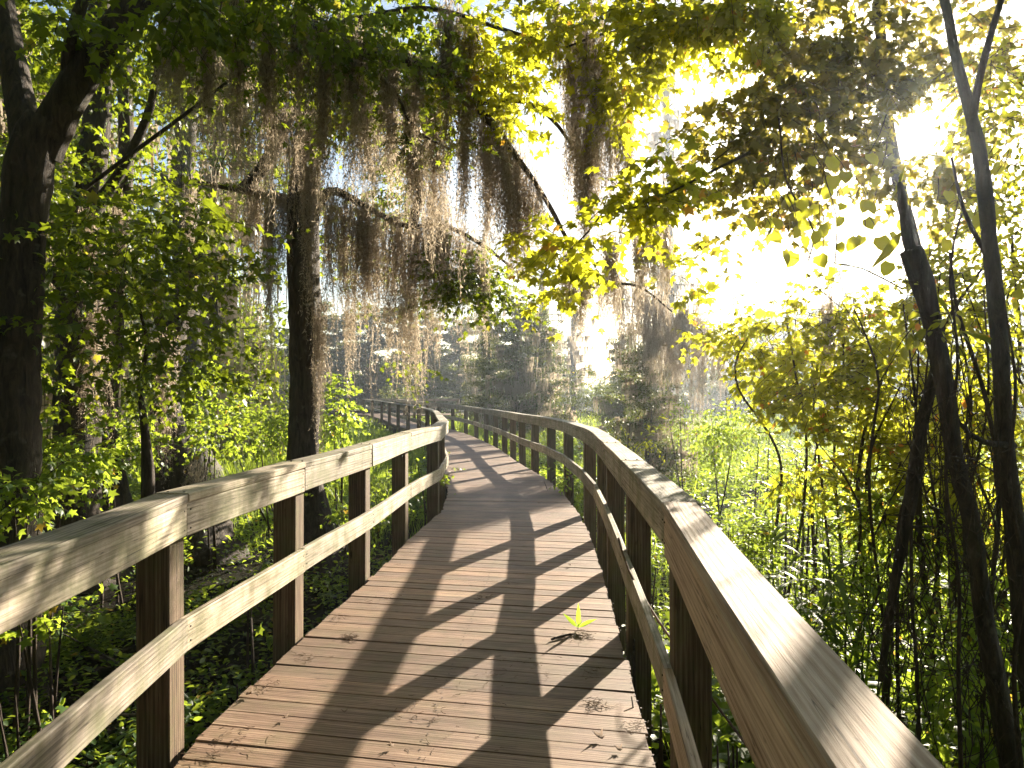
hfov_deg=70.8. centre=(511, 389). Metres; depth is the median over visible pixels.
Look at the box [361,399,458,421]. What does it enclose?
wooden railing
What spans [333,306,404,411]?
tree
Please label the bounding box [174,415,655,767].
boardwalk path
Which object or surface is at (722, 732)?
marsh herbs
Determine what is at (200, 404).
leafy shrub
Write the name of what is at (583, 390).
tree
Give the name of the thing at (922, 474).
tendril tangle
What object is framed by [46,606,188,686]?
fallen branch
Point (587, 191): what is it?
spanish moss
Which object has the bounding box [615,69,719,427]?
bald cypress
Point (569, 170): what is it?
spanish moss
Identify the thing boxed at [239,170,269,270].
spanish moss
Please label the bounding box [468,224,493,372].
spanish moss
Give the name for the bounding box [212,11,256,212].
spanish moss
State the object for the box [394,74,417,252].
spanish moss
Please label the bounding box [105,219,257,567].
gnarled tree
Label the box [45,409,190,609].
leafy shrub
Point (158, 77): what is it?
spanish moss
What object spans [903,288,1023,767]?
liana
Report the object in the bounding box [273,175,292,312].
spanish moss
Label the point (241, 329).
forest tree
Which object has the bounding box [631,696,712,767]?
leafy shrub
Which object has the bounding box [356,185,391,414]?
spanish moss
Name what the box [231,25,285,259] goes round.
spanish moss
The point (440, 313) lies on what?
spanish moss
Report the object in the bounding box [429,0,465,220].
spanish moss
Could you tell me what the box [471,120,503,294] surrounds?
spanish moss
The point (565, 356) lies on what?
tree
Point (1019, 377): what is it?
liana
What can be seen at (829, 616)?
cane plant
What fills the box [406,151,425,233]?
spanish moss
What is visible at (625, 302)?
spanish moss
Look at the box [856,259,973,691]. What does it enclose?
liana
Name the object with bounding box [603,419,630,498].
leafy shrub
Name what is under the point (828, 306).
spanish moss
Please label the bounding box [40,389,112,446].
leafy shrub
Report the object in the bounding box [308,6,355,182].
spanish moss
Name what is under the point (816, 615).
cane plant
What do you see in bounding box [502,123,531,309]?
spanish moss
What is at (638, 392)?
mossy cypress
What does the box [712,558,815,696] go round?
cane plant
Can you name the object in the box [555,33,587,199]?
spanish moss
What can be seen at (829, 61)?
bronze maple
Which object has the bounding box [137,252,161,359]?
spanish moss
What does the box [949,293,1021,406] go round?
tree
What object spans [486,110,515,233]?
spanish moss
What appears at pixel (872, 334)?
tree
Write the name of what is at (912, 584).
liana
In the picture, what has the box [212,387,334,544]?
leafy shrub
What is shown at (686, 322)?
spanish moss
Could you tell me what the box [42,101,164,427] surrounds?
forest tree
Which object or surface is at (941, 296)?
tree
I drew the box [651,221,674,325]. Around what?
spanish moss
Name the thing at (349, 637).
moss scrap
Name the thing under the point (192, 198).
spanish moss
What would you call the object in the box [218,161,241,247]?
spanish moss
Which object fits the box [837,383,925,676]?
liana
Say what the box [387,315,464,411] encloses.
tree
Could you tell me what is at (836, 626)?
cane plant
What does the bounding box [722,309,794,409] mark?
tree
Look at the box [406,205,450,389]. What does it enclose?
spanish moss
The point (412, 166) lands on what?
spanish moss
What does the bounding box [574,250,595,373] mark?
spanish moss
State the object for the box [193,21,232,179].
spanish moss
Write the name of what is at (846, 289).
bald cypress
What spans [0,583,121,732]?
leafy shrub
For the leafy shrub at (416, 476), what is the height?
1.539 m
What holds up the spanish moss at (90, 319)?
hanging from the swamp tree at (70, 293)
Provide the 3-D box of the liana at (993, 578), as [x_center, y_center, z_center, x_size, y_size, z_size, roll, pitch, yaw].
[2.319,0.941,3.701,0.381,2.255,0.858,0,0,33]
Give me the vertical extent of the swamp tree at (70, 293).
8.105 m
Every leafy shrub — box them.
[0,448,92,753]
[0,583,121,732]
[0,695,66,759]
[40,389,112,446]
[41,422,134,656]
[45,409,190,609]
[119,392,195,451]
[175,407,270,571]
[180,361,254,467]
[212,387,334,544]
[215,555,272,685]
[304,482,375,586]
[319,371,370,526]
[370,474,423,567]
[378,382,417,402]
[390,447,467,524]
[541,462,582,511]
[552,365,615,437]
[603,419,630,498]
[622,569,668,699]
[627,409,669,464]
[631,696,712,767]
[655,399,702,488]
[670,387,756,530]
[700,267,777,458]
[706,395,790,523]
[716,741,737,767]
[718,507,798,588]
[735,449,829,621]
[783,473,1023,764]
[811,596,871,690]
[853,46,1023,731]
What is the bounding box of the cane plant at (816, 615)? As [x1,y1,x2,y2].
[764,466,935,683]
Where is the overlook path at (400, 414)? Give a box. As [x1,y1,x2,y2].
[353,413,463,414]
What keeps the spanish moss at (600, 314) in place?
attached to the mossy cypress at (638, 392)
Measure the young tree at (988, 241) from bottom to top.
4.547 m
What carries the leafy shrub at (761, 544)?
on the ground at (190, 587)
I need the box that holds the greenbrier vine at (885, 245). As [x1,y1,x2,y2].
[742,99,1023,342]
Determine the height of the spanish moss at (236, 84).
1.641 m
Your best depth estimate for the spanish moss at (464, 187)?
6.88 m
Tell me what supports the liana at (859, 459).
attached to the vine thicket
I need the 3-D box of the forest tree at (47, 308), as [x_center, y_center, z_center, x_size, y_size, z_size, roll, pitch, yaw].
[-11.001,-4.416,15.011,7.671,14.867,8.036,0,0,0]
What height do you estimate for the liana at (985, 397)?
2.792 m
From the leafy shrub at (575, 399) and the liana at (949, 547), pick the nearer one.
the liana at (949, 547)
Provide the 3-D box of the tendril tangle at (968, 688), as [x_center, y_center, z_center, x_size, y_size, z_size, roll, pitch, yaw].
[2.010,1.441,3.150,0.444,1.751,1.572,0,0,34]
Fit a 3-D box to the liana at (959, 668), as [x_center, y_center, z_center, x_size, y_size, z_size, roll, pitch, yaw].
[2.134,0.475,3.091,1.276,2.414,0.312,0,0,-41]
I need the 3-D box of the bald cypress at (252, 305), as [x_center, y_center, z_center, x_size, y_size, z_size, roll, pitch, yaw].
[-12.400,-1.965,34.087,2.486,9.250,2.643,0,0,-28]
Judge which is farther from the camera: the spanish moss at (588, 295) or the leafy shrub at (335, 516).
the leafy shrub at (335, 516)
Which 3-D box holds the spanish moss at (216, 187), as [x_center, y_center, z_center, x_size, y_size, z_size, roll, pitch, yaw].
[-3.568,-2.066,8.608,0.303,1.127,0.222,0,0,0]
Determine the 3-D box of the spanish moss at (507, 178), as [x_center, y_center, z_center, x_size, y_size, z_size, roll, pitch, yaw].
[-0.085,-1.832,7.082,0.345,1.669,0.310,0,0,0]
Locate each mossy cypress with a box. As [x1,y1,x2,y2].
[171,2,551,589]
[233,317,289,457]
[455,309,512,424]
[471,296,556,436]
[504,304,577,434]
[590,333,658,444]
[596,321,706,486]
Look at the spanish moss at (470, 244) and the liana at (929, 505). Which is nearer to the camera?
the liana at (929, 505)
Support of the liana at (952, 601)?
on the ground at (190, 587)
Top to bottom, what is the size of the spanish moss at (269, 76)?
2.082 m
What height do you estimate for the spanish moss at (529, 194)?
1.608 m
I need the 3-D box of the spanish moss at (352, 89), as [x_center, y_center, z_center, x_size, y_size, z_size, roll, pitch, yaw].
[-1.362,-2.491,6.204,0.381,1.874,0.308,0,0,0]
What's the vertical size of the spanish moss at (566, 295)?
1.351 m
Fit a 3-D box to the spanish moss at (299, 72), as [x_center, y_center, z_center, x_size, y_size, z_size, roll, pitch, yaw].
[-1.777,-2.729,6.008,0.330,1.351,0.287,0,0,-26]
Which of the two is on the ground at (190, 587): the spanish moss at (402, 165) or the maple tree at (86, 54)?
the maple tree at (86, 54)
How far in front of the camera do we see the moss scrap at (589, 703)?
3.44 m
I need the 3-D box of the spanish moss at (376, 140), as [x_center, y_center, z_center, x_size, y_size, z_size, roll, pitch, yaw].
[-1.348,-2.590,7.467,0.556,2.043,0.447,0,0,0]
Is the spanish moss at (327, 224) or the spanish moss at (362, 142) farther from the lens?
the spanish moss at (327, 224)
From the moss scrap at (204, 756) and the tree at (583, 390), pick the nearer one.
the moss scrap at (204, 756)
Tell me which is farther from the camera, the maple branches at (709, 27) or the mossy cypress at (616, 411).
the mossy cypress at (616, 411)
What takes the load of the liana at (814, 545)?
on the ground at (190, 587)
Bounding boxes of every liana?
[742,191,921,704]
[745,369,902,668]
[768,443,843,632]
[804,201,1022,741]
[819,372,892,663]
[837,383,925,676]
[855,268,1015,719]
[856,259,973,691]
[858,408,1008,718]
[867,290,1023,740]
[869,235,1021,689]
[882,317,939,703]
[895,344,994,638]
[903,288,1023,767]
[913,272,981,685]
[913,493,1009,605]
[924,390,1018,690]
[926,350,1010,767]
[944,213,1023,767]
[944,273,1010,753]
[949,252,1023,625]
[958,388,1023,662]
[1015,346,1023,437]
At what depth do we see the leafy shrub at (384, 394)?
54.98 m
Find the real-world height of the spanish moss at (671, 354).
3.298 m
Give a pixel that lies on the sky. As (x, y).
(771, 271)
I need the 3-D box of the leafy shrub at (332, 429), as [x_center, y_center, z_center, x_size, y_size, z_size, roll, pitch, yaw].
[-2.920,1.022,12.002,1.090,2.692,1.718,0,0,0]
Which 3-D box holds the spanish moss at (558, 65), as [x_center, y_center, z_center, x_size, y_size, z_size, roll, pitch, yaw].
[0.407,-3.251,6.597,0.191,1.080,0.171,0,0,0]
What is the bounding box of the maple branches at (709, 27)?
[410,0,799,363]
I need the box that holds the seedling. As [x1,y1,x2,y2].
[564,604,595,626]
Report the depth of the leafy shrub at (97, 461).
5.99 m
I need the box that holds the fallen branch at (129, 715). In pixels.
[56,709,206,727]
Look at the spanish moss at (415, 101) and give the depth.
6.39 m
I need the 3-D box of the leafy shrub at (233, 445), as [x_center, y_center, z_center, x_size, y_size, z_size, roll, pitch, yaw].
[-3.634,1.290,9.014,1.021,2.156,1.390,0,0,-34]
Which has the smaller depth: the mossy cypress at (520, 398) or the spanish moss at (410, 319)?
the spanish moss at (410, 319)
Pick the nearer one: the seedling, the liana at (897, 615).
the liana at (897, 615)
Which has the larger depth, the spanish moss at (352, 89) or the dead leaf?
the spanish moss at (352, 89)
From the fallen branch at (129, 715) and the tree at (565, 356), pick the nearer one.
the fallen branch at (129, 715)
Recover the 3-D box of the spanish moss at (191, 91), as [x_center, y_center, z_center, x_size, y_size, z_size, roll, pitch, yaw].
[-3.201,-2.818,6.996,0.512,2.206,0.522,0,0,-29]
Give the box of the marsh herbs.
[126,414,1023,767]
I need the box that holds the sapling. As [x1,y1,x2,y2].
[55,293,206,635]
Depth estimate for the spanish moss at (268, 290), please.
8.68 m
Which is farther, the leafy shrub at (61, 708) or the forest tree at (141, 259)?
the forest tree at (141, 259)
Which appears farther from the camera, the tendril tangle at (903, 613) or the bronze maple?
the bronze maple
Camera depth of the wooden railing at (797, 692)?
2.08 m
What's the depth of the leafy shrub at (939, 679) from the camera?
4.32 m
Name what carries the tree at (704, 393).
on the ground at (190, 587)
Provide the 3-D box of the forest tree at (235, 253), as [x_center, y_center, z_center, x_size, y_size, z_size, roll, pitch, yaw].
[-12.499,-3.041,29.991,6.137,11.894,6.428,0,0,-4]
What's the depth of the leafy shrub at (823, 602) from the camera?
3.16 m
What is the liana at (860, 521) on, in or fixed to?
attached to the leafy shrub at (939, 679)
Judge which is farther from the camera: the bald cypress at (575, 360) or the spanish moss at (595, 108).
the bald cypress at (575, 360)
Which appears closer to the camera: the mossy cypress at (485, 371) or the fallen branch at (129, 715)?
the fallen branch at (129, 715)
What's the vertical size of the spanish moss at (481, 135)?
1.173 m
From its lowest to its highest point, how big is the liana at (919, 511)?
3.198 m
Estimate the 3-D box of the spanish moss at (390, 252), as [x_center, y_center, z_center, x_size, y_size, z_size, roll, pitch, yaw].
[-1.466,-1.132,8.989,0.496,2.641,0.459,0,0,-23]
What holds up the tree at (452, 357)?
on the ground at (190, 587)
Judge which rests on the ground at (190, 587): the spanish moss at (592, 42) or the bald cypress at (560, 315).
the bald cypress at (560, 315)
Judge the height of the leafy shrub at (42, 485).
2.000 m
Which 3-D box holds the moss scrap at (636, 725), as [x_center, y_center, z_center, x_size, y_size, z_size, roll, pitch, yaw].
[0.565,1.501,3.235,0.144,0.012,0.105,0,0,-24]
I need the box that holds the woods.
[265,336,1023,405]
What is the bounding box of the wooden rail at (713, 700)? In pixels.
[617,538,746,747]
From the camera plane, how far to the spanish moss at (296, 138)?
8.58 m
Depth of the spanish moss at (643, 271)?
7.19 m
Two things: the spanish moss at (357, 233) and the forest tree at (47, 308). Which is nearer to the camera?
the spanish moss at (357, 233)
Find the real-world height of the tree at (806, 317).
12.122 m
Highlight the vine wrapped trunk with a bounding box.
[877,181,1017,767]
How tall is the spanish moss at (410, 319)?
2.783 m
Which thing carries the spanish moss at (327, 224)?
attached to the mossy cypress at (301, 441)
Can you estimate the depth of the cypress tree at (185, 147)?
15.80 m
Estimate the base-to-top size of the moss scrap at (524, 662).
0.011 m
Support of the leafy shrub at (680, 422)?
on the ground at (190, 587)
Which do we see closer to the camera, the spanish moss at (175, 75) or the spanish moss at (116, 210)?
the spanish moss at (175, 75)
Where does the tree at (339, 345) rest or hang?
on the ground at (190, 587)
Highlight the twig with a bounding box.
[551,633,574,640]
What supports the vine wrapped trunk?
on the ground at (190, 587)
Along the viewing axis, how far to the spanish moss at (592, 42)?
6.38 m
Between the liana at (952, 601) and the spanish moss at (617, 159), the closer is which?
the liana at (952, 601)
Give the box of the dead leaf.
[592,727,604,738]
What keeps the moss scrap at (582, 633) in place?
on the boardwalk path at (494, 527)
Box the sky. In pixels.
[20,0,1023,396]
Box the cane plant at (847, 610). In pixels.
[787,545,935,740]
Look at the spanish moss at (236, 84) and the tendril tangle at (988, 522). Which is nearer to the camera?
the tendril tangle at (988, 522)
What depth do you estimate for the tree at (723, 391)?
89.42 m
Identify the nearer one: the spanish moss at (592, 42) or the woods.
the spanish moss at (592, 42)
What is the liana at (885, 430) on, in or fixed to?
on the ground at (190, 587)
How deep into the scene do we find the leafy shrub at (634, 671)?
4.36 m
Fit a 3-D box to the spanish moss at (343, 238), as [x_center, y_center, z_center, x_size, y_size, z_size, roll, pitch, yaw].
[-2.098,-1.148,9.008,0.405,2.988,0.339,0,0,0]
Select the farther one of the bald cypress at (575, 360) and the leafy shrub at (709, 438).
the bald cypress at (575, 360)
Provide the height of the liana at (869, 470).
3.134 m
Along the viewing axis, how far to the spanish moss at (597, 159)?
6.68 m
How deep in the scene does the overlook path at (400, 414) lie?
49.88 m
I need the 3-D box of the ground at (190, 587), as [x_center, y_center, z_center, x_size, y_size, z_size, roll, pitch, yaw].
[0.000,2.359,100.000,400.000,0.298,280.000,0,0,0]
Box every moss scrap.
[176,738,252,764]
[202,725,271,741]
[255,676,280,692]
[335,632,358,641]
[387,695,465,723]
[435,659,547,718]
[488,656,561,678]
[562,629,612,640]
[581,696,615,711]
[625,719,652,732]
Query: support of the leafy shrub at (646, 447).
on the ground at (190, 587)
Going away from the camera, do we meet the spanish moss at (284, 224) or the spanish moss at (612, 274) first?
the spanish moss at (612, 274)
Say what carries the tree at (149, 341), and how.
on the ground at (190, 587)
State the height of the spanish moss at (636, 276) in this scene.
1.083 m
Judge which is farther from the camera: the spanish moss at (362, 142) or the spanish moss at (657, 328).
the spanish moss at (657, 328)
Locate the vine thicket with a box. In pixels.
[670,257,1023,686]
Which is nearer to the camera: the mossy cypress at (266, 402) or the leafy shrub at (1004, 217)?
the leafy shrub at (1004, 217)
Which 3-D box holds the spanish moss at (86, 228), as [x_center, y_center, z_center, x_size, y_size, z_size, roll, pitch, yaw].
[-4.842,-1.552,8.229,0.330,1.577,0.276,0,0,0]
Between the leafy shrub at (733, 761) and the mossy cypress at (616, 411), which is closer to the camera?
the leafy shrub at (733, 761)
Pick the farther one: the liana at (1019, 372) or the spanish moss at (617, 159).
the spanish moss at (617, 159)
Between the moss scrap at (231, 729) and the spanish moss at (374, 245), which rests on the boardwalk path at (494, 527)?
the moss scrap at (231, 729)
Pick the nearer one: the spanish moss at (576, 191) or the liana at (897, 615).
the liana at (897, 615)
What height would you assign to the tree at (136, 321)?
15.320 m
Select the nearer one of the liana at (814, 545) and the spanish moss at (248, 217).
the liana at (814, 545)
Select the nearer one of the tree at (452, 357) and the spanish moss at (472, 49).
the spanish moss at (472, 49)
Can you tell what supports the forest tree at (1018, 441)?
on the ground at (190, 587)
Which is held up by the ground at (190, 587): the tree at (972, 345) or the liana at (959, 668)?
the tree at (972, 345)
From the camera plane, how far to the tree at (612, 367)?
91.35 m
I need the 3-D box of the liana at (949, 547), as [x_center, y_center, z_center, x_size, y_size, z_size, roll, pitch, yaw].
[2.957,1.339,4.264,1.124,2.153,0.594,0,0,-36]
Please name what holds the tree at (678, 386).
on the ground at (190, 587)
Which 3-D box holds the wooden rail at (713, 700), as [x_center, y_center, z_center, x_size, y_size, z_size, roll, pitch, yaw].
[0.757,1.076,3.100,0.087,0.433,2.214,0,0,-5]
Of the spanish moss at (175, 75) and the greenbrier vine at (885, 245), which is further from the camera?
the spanish moss at (175, 75)
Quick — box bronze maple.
[658,0,1023,588]
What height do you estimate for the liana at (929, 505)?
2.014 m
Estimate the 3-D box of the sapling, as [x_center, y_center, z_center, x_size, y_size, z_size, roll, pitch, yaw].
[-3.353,0.764,6.398,1.208,3.233,0.583,0,0,-32]
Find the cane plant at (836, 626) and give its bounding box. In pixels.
[762,540,900,685]
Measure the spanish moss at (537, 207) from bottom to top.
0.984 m
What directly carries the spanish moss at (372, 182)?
attached to the mossy cypress at (301, 441)
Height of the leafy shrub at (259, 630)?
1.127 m
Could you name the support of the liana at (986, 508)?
on the ground at (190, 587)
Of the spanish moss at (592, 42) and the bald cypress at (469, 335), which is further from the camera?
the bald cypress at (469, 335)
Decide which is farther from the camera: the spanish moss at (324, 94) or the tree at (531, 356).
the tree at (531, 356)
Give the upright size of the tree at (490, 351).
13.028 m
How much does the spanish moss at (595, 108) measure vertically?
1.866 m
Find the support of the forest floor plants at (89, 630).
on the ground at (190, 587)
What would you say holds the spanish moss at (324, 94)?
hanging from the maple tree at (86, 54)
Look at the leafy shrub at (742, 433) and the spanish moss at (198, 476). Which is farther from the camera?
the leafy shrub at (742, 433)
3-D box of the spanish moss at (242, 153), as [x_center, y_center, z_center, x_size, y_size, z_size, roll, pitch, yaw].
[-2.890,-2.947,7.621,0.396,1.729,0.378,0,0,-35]
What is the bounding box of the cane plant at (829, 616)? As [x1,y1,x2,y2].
[796,602,857,646]
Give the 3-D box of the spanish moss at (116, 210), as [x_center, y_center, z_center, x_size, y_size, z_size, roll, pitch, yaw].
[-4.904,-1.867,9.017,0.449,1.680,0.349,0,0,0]
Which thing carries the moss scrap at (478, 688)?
on the boardwalk path at (494, 527)
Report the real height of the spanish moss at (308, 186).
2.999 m
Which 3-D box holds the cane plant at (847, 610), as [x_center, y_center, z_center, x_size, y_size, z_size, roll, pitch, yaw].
[1.823,1.607,3.889,0.996,1.580,0.801,0,0,-29]
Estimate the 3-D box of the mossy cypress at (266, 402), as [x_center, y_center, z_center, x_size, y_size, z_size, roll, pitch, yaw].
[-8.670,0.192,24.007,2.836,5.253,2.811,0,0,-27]
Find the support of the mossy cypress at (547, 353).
on the ground at (190, 587)
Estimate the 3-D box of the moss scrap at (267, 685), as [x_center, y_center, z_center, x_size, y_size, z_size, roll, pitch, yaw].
[-1.251,1.496,3.670,0.141,0.023,0.186,0,0,-34]
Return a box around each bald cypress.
[235,254,263,393]
[461,219,507,395]
[520,186,572,388]
[553,282,599,410]
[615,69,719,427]
[758,299,783,402]
[823,239,865,411]
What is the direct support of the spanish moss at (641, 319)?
attached to the mossy cypress at (638, 392)
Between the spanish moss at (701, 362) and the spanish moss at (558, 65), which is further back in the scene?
the spanish moss at (701, 362)
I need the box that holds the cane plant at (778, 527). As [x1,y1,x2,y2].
[733,480,822,620]
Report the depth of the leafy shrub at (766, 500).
6.97 m
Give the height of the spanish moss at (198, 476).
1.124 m
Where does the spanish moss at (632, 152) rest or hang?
hanging from the maple tree at (86, 54)
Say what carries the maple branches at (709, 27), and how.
attached to the maple tree at (86, 54)
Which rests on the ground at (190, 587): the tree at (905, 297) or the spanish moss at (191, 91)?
the tree at (905, 297)
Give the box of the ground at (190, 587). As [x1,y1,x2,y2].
[0,397,1023,767]
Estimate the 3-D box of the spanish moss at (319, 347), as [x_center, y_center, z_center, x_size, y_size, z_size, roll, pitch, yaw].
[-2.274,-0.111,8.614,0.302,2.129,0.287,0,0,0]
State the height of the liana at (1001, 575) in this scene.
3.206 m
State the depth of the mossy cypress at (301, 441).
8.83 m
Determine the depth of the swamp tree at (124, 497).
9.39 m
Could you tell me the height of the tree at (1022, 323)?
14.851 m
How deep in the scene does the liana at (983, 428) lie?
4.13 m
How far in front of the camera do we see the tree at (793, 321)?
88.92 m
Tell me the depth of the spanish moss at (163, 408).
9.56 m
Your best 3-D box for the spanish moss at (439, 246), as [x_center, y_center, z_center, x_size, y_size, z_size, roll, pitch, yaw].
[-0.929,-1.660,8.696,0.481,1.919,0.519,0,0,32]
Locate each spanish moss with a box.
[70,298,117,450]
[75,205,98,321]
[104,188,132,306]
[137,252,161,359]
[149,326,180,484]
[150,22,173,136]
[153,1,194,160]
[154,8,208,205]
[180,161,202,263]
[180,450,212,485]
[190,5,222,204]
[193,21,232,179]
[201,172,223,251]
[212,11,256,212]
[218,0,257,169]
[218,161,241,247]
[223,68,257,192]
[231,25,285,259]
[234,178,265,318]
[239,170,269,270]
[246,1,291,230]
[256,179,282,409]
[261,38,298,226]
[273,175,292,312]
[278,83,309,234]
[280,1,318,141]
[297,104,327,348]
[307,5,342,225]
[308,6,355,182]
[308,292,332,452]
[317,179,344,352]
[329,180,359,416]
[332,5,376,205]
[333,81,380,231]
[345,184,378,383]
[351,133,385,234]
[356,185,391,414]
[362,72,403,239]
[374,26,408,212]
[375,192,415,403]
[392,207,429,426]
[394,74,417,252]
[399,99,434,253]
[404,43,431,170]
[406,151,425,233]
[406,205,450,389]
[415,180,460,330]
[417,84,452,270]
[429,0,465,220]
[429,205,465,364]
[448,0,484,209]
[450,89,479,308]
[450,220,479,385]
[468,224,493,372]
[469,103,494,209]
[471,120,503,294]
[471,249,491,356]
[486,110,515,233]
[488,122,518,285]
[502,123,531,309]
[514,151,540,304]
[530,173,549,267]
[548,0,564,94]
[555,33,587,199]
[555,230,578,357]
[556,114,581,229]
[564,134,590,238]
[565,19,607,215]
[572,111,604,293]
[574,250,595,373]
[578,0,599,143]
[585,37,617,249]
[587,1,622,190]
[592,220,622,347]
[593,281,606,353]
[608,99,632,193]
[609,276,632,362]
[620,106,637,242]
[623,279,656,383]
[627,235,643,314]
[633,222,663,332]
[641,289,668,425]
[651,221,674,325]
[652,294,690,435]
[673,301,703,408]
[687,308,714,459]
[709,340,728,407]
[812,271,841,384]
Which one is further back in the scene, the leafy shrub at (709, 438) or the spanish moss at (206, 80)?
the leafy shrub at (709, 438)
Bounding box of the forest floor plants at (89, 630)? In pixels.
[0,417,468,767]
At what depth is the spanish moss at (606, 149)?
6.79 m
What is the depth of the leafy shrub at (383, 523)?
9.52 m
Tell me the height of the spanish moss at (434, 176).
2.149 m
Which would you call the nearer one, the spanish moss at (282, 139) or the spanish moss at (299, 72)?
the spanish moss at (299, 72)
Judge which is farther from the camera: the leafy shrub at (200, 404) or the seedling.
the leafy shrub at (200, 404)
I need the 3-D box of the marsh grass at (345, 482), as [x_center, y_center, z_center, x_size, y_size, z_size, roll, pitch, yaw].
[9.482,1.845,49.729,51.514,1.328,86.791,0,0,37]
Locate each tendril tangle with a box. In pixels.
[853,498,987,765]
[882,297,988,540]
[905,536,1023,767]
[921,379,1023,665]
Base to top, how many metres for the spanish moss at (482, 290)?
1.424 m
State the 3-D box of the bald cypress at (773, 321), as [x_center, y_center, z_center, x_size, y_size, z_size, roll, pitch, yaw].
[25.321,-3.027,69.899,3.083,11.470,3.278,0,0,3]
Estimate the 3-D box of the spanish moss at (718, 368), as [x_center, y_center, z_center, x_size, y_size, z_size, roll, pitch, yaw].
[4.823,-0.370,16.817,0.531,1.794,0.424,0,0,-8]
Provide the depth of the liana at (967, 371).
4.55 m
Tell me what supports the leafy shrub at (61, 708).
on the ground at (190, 587)
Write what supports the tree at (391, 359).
on the ground at (190, 587)
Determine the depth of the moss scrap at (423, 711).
3.35 m
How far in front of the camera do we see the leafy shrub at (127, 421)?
11.81 m
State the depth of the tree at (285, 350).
79.20 m
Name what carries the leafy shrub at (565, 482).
on the ground at (190, 587)
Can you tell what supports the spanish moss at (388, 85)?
hanging from the maple tree at (86, 54)
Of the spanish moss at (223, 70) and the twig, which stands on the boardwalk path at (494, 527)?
the twig
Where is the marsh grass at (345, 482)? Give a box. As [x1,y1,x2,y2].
[125,408,1023,766]
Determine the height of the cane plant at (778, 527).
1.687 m
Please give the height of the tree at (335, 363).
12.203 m
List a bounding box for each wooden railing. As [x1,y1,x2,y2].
[0,399,448,767]
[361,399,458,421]
[396,399,943,767]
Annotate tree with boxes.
[0,0,172,438]
[0,0,309,594]
[0,0,671,717]
[22,6,143,452]
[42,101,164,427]
[101,44,135,573]
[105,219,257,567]
[119,51,333,472]
[120,315,150,408]
[126,293,155,405]
[141,80,224,479]
[141,195,277,410]
[267,329,289,409]
[277,301,357,412]
[321,313,365,410]
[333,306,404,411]
[361,308,440,410]
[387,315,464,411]
[436,316,481,411]
[463,316,514,404]
[521,331,565,405]
[550,340,584,410]
[563,375,588,408]
[607,363,617,395]
[647,357,695,411]
[676,327,727,406]
[706,336,757,409]
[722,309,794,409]
[776,312,809,404]
[789,299,856,410]
[861,311,925,408]
[879,291,961,409]
[895,0,1023,728]
[915,294,977,397]
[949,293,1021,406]
[953,296,1023,411]
[1009,302,1023,406]
[1017,340,1023,468]
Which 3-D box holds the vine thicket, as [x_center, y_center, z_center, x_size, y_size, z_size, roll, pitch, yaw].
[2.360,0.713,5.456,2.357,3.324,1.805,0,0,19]

